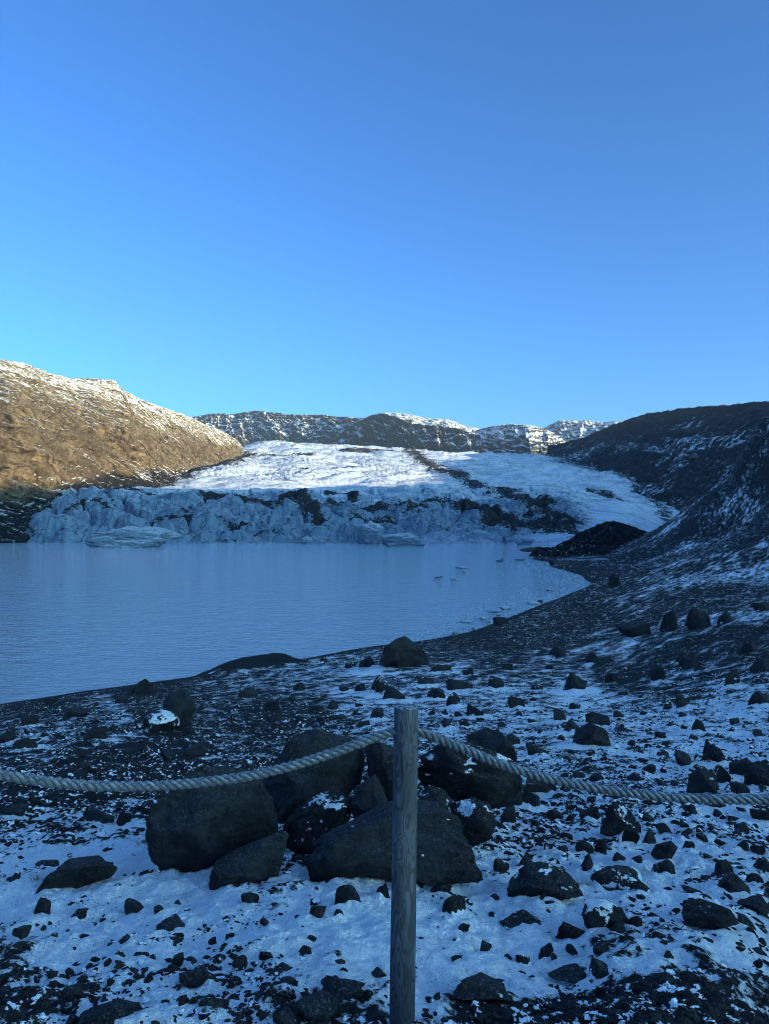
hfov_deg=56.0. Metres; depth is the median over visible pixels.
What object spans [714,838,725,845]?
stone
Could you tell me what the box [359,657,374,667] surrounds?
stone
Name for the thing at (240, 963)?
stone
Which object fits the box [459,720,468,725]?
stone
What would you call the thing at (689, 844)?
stone
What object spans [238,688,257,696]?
stone
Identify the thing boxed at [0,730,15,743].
stone
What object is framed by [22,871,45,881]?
grass tuft
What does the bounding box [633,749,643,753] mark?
stone
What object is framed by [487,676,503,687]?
stone
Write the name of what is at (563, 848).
stone
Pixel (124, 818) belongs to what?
stone
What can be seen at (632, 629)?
boulder
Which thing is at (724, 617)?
stone
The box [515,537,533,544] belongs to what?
iceberg
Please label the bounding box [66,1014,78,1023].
stone
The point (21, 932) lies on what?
stone
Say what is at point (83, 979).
stone
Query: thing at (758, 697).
stone
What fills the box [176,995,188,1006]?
stone
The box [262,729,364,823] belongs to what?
boulder
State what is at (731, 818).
stone
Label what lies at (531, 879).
boulder
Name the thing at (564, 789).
stone
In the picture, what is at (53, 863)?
stone
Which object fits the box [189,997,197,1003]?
stone
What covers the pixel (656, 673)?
stone
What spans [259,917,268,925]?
stone
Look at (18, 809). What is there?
stone
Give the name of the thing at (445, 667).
stone
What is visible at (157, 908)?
stone
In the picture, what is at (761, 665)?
boulder
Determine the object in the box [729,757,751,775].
stone
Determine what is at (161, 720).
boulder
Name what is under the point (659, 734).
stone
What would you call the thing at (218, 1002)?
stone
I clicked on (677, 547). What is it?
scree rubble
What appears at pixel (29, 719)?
stone
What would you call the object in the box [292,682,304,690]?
stone
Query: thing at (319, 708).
stone
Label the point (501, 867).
stone
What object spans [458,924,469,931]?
stone
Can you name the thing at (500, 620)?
boulder
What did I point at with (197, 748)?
stone
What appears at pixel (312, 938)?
stone
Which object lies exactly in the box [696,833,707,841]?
stone
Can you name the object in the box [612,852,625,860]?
stone
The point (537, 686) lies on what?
stone
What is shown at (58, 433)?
hill
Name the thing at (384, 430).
dark cliff
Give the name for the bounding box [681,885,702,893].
stone
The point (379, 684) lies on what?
boulder
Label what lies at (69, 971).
stone
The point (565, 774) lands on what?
stone
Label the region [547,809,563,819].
stone
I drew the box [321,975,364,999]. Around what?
stone
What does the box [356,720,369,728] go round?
stone
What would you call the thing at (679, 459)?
hill
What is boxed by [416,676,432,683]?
stone
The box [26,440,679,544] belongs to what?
glacier
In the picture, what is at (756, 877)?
stone
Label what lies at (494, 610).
ice floe
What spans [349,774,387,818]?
boulder
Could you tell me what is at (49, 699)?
stone
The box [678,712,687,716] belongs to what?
stone
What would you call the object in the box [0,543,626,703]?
lake
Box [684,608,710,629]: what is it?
boulder
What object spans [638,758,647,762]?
stone
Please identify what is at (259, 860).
boulder
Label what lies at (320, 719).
stone
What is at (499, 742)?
boulder
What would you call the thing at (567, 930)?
stone
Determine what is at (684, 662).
stone
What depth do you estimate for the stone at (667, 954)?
3.54 m
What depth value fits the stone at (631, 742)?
19.79 m
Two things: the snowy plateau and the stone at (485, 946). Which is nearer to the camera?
the stone at (485, 946)
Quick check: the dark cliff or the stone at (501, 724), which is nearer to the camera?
the stone at (501, 724)
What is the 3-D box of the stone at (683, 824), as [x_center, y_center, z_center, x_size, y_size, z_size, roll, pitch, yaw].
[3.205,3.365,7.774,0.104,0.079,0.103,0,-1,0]
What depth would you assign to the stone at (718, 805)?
9.22 m
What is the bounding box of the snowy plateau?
[543,420,622,440]
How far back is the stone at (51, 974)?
3.56 m
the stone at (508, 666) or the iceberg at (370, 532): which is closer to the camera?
the stone at (508, 666)
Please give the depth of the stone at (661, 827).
7.44 m
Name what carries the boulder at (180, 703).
on the ground
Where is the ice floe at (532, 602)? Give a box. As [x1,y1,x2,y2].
[527,601,539,604]
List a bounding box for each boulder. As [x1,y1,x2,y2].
[35,855,117,893]
[76,999,141,1023]
[83,725,108,739]
[131,679,153,692]
[140,709,180,732]
[145,765,278,872]
[163,690,195,726]
[209,831,288,889]
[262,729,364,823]
[278,790,352,855]
[292,855,306,860]
[303,799,482,885]
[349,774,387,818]
[365,742,393,800]
[370,676,388,692]
[379,636,429,667]
[382,686,405,699]
[417,742,523,808]
[418,784,455,810]
[450,797,496,846]
[452,972,512,1001]
[466,728,517,761]
[493,617,508,624]
[507,861,583,900]
[563,673,587,689]
[572,722,610,745]
[581,899,628,928]
[600,800,640,836]
[608,573,620,586]
[615,621,650,636]
[650,840,677,859]
[660,610,677,631]
[681,898,738,928]
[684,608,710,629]
[686,766,718,793]
[743,761,768,785]
[750,658,768,673]
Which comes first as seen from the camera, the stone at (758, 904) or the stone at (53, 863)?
the stone at (758, 904)
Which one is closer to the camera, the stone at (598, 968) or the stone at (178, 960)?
the stone at (598, 968)
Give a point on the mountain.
(246, 428)
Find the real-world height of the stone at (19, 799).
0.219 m
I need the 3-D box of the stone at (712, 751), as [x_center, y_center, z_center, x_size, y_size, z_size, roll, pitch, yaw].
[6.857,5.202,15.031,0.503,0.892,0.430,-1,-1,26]
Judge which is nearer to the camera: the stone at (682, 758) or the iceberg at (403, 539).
the stone at (682, 758)
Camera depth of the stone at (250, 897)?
4.45 m
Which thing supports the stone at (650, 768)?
on the ground
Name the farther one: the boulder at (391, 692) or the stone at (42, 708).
the stone at (42, 708)
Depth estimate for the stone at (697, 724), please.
21.55 m
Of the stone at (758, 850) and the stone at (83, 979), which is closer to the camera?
the stone at (83, 979)
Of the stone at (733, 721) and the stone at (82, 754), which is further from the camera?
the stone at (733, 721)
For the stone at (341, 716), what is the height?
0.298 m
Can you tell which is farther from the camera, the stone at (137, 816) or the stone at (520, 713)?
the stone at (520, 713)
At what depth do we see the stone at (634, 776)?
12.12 m
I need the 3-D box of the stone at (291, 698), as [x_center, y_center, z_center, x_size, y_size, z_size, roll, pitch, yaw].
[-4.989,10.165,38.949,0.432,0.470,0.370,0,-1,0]
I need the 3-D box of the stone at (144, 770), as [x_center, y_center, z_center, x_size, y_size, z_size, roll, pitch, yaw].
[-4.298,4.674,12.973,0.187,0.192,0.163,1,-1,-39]
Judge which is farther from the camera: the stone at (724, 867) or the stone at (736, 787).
the stone at (736, 787)
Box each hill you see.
[0,360,243,542]
[547,401,768,510]
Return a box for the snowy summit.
[384,412,478,432]
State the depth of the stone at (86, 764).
14.10 m
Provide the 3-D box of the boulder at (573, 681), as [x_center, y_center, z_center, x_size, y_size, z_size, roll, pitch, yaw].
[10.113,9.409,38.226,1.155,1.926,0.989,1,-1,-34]
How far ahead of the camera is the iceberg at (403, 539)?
457.33 m
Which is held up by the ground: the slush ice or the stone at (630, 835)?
the stone at (630, 835)
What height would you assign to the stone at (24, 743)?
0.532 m
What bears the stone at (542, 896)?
on the ground
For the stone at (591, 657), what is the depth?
52.01 m
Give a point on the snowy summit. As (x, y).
(447, 423)
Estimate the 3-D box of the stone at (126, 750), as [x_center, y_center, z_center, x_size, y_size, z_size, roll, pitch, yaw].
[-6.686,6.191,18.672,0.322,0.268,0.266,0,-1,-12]
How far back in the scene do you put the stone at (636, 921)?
4.00 m
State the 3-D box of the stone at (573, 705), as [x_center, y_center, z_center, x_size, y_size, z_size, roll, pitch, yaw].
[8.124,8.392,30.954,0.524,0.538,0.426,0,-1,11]
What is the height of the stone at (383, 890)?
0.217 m
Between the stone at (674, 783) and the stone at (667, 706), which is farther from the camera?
the stone at (667, 706)
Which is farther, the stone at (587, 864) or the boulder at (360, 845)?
the stone at (587, 864)
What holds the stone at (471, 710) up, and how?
on the ground
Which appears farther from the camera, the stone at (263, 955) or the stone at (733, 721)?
the stone at (733, 721)
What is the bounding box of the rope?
[0,725,768,805]
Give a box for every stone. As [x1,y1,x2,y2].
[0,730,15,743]
[1,803,28,816]
[11,796,28,805]
[12,924,31,939]
[13,738,37,750]
[20,714,38,725]
[29,798,49,807]
[34,897,50,914]
[35,860,58,866]
[37,706,47,711]
[44,696,56,702]
[46,971,58,978]
[61,982,82,999]
[62,706,88,716]
[65,967,74,974]
[66,755,75,763]
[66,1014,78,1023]
[70,908,88,918]
[76,772,83,777]
[77,975,87,983]
[78,752,86,757]
[80,760,92,768]
[83,808,113,823]
[86,792,99,802]
[90,702,98,706]
[95,744,105,749]
[115,695,127,703]
[116,811,130,825]
[118,934,129,943]
[121,726,131,733]
[122,746,130,754]
[124,898,143,914]
[130,815,147,818]
[133,952,149,955]
[140,768,150,772]
[154,905,163,913]
[155,915,184,930]
[160,749,175,758]
[171,952,183,966]
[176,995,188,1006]
[179,967,209,987]
[183,742,207,755]
[184,726,197,735]
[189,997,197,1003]
[198,998,228,1008]
[208,936,216,944]
[232,955,247,970]
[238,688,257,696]
[241,892,259,902]
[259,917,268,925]
[259,951,272,960]
[264,700,278,709]
[273,1006,295,1023]
[280,976,295,983]
[288,696,295,701]
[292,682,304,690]
[295,715,303,721]
[295,990,339,1020]
[298,945,311,954]
[307,935,316,941]
[309,905,326,917]
[310,706,322,710]
[317,716,324,721]
[319,657,327,662]
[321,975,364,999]
[327,701,337,709]
[333,714,345,719]
[334,884,360,904]
[334,909,343,915]
[338,686,348,690]
[344,662,355,668]
[354,683,365,691]
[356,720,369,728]
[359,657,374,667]
[370,708,383,717]
[371,967,386,977]
[376,882,389,897]
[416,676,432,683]
[426,687,445,698]
[429,664,451,671]
[429,883,451,892]
[440,718,451,727]
[441,709,447,714]
[442,895,465,915]
[446,678,472,689]
[446,692,460,705]
[451,954,461,961]
[454,711,462,716]
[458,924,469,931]
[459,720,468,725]
[463,668,473,674]
[466,703,484,715]
[480,940,491,951]
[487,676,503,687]
[490,893,498,899]
[493,859,509,874]
[498,722,505,726]
[500,909,550,932]
[501,806,515,822]
[502,663,512,670]
[506,734,519,744]
[507,696,524,707]
[515,954,530,966]
[516,711,523,716]
[519,854,532,865]
[522,788,539,806]
[525,777,556,792]
[526,742,548,754]
[527,718,535,722]
[530,820,540,825]
[531,683,542,689]
[537,893,546,899]
[538,943,553,959]
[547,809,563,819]
[548,963,586,983]
[549,646,565,656]
[553,708,565,720]
[555,921,584,938]
[557,735,564,740]
[557,845,568,851]
[559,832,572,840]
[560,772,568,776]
[560,786,572,791]
[563,719,578,730]
[565,814,574,820]
[565,944,577,954]
[569,702,580,708]
[572,771,585,778]
[575,840,593,853]
[579,806,599,819]
[580,853,592,870]
[585,652,599,662]
[585,712,609,725]
[585,748,594,755]
[588,772,603,781]
[589,957,608,978]
[590,865,642,889]
[593,941,609,955]
[594,841,606,853]
[604,672,620,682]
[610,923,625,933]
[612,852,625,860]
[613,711,623,716]
[622,829,639,843]
[626,772,641,781]
[627,740,634,745]
[627,916,641,926]
[629,880,650,892]
[631,855,642,862]
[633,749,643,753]
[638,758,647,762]
[642,764,655,773]
[642,812,654,821]
[642,828,656,843]
[648,666,664,681]
[651,859,675,873]
[654,731,665,737]
[655,778,667,786]
[655,823,671,833]
[656,749,668,755]
[663,703,671,709]
[663,950,673,958]
[670,780,678,785]
[671,652,686,663]
[671,908,680,914]
[674,749,690,765]
[676,694,689,707]
[677,822,688,827]
[678,656,704,669]
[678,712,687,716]
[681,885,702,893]
[682,804,698,814]
[682,841,694,848]
[689,733,698,739]
[692,719,705,730]
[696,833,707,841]
[702,738,724,762]
[702,853,712,857]
[702,937,713,942]
[711,804,725,807]
[712,809,721,816]
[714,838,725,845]
[714,859,733,874]
[716,766,730,782]
[717,611,732,624]
[717,873,750,894]
[720,670,739,685]
[727,816,738,820]
[729,717,739,724]
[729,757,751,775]
[729,781,749,793]
[734,823,749,833]
[736,807,745,811]
[736,946,745,951]
[737,841,748,850]
[737,894,768,918]
[737,913,755,929]
[740,642,758,652]
[745,873,763,882]
[748,691,768,704]
[749,808,768,819]
[750,845,765,854]
[751,602,768,611]
[751,856,768,876]
[752,729,762,736]
[753,958,762,967]
[758,937,766,946]
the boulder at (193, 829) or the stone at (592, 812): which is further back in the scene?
the stone at (592, 812)
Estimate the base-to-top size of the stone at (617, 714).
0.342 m
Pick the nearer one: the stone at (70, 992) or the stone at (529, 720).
the stone at (70, 992)
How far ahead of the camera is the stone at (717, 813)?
8.50 m
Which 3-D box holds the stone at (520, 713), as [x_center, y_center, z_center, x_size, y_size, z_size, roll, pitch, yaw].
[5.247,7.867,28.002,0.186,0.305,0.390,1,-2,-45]
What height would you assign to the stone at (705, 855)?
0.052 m
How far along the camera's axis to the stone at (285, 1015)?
2.94 m
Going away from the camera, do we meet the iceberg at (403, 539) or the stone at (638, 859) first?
the stone at (638, 859)
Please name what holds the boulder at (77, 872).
on the ground
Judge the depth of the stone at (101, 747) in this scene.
18.83 m
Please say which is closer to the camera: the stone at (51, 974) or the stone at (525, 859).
the stone at (51, 974)
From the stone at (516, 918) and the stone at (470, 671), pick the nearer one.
the stone at (516, 918)
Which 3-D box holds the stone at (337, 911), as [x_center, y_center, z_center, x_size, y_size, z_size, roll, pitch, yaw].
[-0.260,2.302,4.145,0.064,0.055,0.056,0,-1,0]
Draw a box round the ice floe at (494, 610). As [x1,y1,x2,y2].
[484,608,500,611]
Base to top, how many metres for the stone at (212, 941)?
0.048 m
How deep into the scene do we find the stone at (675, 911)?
4.24 m
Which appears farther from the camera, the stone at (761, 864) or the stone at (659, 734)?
the stone at (659, 734)
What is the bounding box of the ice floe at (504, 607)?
[499,606,510,609]
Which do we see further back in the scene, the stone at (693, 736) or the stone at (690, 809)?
the stone at (693, 736)
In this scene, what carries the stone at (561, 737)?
on the ground
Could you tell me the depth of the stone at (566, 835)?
6.85 m
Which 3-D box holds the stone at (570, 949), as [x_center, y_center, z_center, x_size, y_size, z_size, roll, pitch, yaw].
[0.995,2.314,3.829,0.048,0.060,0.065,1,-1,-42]
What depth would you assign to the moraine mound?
346.01 m
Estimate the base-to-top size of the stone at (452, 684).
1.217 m
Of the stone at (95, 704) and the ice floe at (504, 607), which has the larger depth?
the ice floe at (504, 607)
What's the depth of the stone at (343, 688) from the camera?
43.51 m
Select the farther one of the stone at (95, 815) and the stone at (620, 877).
the stone at (95, 815)
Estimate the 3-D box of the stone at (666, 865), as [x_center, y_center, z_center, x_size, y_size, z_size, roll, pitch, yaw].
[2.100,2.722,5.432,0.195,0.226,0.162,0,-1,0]
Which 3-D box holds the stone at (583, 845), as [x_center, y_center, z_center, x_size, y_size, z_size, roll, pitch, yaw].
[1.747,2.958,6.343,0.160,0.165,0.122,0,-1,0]
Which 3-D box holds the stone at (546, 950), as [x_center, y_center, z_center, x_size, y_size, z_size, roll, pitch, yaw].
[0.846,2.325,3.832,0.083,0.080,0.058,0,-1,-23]
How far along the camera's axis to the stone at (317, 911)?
4.11 m
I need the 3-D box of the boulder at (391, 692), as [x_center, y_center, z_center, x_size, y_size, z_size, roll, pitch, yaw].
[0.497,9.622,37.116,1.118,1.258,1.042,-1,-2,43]
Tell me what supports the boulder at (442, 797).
on the ground
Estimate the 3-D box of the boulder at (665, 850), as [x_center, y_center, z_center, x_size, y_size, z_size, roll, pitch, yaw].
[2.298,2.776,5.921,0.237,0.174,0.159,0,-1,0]
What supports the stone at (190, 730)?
on the ground
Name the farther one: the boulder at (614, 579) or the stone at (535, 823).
the boulder at (614, 579)
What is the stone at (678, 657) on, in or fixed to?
on the ground
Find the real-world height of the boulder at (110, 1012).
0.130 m
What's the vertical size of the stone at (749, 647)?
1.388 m
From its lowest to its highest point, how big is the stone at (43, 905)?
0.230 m
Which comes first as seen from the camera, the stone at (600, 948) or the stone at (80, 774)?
the stone at (600, 948)
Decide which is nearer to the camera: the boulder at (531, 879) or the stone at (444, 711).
the boulder at (531, 879)
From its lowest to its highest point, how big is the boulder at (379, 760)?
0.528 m
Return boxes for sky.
[0,0,768,428]
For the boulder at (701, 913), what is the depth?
4.01 m
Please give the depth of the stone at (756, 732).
19.94 m
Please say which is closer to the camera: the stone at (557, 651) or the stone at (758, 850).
the stone at (758, 850)
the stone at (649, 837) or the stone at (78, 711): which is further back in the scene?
the stone at (78, 711)
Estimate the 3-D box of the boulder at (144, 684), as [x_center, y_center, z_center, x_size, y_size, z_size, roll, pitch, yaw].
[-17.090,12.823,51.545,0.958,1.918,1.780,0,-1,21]
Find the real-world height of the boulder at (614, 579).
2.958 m
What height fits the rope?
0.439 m
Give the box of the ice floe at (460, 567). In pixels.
[455,566,467,568]
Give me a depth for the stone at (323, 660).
65.44 m
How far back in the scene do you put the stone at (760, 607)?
67.48 m
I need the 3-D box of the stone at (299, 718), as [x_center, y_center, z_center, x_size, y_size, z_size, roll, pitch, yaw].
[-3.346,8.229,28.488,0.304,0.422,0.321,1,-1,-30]
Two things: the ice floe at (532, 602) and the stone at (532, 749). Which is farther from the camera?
the ice floe at (532, 602)
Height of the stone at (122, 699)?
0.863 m
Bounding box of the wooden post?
[389,704,417,1023]
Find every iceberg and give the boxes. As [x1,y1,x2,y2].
[85,526,183,547]
[300,536,312,543]
[357,521,383,543]
[379,533,424,546]
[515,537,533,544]
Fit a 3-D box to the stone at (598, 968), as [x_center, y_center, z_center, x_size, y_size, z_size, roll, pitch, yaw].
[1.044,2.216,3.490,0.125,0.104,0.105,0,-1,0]
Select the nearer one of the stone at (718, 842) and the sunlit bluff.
the stone at (718, 842)
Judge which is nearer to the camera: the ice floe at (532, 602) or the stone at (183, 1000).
the stone at (183, 1000)
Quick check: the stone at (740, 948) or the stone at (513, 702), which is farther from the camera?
the stone at (513, 702)
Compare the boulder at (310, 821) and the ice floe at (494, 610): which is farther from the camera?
the ice floe at (494, 610)
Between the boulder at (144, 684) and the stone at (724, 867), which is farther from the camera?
the boulder at (144, 684)
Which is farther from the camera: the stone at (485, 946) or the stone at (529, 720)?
the stone at (529, 720)
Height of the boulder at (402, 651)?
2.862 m
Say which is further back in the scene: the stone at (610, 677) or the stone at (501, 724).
the stone at (610, 677)
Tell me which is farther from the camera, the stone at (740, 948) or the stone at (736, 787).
the stone at (736, 787)
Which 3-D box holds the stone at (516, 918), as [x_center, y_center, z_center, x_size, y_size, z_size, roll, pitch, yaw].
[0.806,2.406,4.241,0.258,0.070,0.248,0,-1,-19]
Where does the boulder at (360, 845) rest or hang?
on the ground
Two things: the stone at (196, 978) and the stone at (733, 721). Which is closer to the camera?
the stone at (196, 978)
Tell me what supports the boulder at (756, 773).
on the ground
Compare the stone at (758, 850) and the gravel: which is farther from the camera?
the stone at (758, 850)
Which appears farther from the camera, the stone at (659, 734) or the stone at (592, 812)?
the stone at (659, 734)
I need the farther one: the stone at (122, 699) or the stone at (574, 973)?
the stone at (122, 699)
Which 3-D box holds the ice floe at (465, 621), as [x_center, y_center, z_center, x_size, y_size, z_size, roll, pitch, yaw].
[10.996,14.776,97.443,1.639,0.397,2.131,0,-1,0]
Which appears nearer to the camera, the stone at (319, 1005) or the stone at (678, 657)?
the stone at (319, 1005)
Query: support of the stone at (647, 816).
on the ground
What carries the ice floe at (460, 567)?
on the lake
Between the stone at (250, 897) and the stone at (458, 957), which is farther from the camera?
the stone at (250, 897)
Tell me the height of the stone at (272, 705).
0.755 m
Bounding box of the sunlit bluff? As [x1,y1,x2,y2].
[475,424,566,453]
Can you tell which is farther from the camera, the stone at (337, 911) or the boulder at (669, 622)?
the boulder at (669, 622)
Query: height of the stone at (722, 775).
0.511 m
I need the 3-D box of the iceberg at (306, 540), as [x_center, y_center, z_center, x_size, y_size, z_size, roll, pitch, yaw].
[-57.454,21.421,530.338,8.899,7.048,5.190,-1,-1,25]
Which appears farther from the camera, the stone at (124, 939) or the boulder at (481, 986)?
the stone at (124, 939)
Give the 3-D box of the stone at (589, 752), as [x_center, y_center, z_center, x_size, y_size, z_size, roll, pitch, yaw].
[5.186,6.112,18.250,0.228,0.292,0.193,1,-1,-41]
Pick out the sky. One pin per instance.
(479, 214)
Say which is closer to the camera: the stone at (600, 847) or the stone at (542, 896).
the stone at (542, 896)
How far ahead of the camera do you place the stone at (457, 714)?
29.49 m
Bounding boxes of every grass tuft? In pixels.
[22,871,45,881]
[135,836,147,845]
[576,874,597,885]
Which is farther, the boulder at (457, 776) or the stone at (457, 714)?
the stone at (457, 714)
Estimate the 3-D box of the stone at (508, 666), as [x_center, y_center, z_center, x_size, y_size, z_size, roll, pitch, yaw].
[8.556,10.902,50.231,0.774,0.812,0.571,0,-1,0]
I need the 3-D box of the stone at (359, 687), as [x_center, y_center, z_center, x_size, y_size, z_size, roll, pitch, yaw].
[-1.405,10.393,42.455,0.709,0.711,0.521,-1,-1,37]
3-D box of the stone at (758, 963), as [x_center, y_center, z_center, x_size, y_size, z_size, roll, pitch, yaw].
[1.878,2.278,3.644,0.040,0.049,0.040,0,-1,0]
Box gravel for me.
[346,971,758,1023]
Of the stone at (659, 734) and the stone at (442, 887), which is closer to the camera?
the stone at (442, 887)
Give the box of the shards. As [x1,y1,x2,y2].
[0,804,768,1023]
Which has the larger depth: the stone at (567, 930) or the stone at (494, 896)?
the stone at (494, 896)
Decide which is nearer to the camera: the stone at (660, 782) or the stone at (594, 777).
the stone at (660, 782)
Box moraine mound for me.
[529,521,647,556]
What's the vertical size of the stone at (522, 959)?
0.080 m
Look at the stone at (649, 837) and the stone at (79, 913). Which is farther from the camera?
the stone at (649, 837)
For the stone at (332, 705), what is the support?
on the ground
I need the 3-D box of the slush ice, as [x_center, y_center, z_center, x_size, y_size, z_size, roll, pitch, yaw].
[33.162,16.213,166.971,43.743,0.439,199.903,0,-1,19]
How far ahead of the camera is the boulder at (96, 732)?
21.42 m
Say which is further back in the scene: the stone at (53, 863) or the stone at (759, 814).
the stone at (759, 814)
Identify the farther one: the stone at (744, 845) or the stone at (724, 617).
the stone at (724, 617)
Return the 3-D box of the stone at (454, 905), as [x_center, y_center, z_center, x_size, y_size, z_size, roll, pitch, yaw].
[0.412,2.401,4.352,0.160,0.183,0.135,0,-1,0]
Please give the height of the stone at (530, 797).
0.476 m
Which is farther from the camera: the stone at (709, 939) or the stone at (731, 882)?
the stone at (731, 882)
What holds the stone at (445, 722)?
on the ground
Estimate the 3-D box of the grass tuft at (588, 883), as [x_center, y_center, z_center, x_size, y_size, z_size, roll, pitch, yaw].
[1.392,2.577,5.050,0.231,0.082,0.148,0,-1,0]
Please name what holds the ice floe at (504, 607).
on the lake
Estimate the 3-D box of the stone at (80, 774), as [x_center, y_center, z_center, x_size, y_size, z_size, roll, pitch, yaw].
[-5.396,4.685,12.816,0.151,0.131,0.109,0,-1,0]
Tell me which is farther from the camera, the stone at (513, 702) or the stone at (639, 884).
the stone at (513, 702)
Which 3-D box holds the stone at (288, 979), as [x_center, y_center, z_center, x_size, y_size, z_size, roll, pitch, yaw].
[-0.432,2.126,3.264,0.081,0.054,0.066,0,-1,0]
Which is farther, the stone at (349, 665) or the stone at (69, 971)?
the stone at (349, 665)
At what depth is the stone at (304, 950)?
3.60 m
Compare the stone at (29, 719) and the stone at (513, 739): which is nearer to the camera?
the stone at (513, 739)
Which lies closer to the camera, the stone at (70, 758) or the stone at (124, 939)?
the stone at (124, 939)
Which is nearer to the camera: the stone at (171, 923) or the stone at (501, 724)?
the stone at (171, 923)
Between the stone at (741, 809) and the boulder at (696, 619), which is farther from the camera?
the boulder at (696, 619)
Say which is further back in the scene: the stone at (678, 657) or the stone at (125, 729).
the stone at (678, 657)
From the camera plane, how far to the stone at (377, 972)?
3.35 m
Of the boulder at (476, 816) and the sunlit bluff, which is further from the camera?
the sunlit bluff
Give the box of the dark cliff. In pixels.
[336,413,483,452]
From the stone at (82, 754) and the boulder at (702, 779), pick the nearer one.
the boulder at (702, 779)
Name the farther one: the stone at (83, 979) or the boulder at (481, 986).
the stone at (83, 979)
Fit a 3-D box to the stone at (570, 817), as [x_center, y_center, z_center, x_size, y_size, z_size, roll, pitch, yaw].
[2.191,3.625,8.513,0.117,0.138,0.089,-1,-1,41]
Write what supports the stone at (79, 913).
on the ground
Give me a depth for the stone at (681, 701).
27.79 m
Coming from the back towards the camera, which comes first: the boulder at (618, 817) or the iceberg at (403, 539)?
the iceberg at (403, 539)
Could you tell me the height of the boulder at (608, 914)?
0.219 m
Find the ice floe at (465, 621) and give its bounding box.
[460,620,471,622]
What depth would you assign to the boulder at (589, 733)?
19.52 m
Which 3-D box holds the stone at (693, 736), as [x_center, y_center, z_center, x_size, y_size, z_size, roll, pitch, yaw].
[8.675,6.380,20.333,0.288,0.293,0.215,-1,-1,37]
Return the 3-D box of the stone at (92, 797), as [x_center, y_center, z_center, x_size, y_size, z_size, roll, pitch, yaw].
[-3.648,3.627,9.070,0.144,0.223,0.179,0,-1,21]
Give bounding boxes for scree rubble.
[500,415,768,642]
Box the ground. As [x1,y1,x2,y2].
[0,417,768,1023]
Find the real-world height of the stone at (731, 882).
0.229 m
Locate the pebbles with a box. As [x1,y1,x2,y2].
[0,571,768,1023]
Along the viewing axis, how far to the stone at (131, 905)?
4.54 m
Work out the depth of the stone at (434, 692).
36.87 m
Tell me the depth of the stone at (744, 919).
4.14 m
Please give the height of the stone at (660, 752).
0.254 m
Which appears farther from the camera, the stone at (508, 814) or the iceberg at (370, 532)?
the iceberg at (370, 532)
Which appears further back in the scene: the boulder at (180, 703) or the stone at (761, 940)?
the boulder at (180, 703)
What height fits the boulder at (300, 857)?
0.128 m
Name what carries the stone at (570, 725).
on the ground
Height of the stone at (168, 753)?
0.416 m
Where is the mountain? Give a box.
[191,411,412,446]
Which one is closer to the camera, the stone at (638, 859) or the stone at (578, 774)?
the stone at (638, 859)
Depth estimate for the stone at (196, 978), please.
3.40 m
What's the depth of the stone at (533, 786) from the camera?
11.41 m
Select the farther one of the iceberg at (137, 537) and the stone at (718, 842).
the iceberg at (137, 537)
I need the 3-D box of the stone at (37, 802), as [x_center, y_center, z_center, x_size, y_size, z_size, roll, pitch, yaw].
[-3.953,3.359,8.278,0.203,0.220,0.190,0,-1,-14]
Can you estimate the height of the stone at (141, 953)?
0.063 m
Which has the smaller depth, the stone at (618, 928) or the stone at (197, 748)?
the stone at (618, 928)
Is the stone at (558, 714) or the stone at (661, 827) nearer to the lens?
the stone at (661, 827)
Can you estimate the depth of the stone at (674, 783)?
11.78 m
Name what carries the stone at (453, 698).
on the ground
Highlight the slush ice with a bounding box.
[383,562,620,643]
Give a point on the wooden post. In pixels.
(403, 910)
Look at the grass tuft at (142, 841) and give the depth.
6.10 m
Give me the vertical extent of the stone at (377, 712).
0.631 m
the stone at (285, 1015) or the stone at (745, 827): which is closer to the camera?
the stone at (285, 1015)
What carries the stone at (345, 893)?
on the ground
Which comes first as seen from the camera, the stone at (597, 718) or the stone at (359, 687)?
the stone at (597, 718)
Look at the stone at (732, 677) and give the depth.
32.12 m
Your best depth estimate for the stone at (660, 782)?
11.71 m
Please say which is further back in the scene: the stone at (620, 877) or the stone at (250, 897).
the stone at (620, 877)

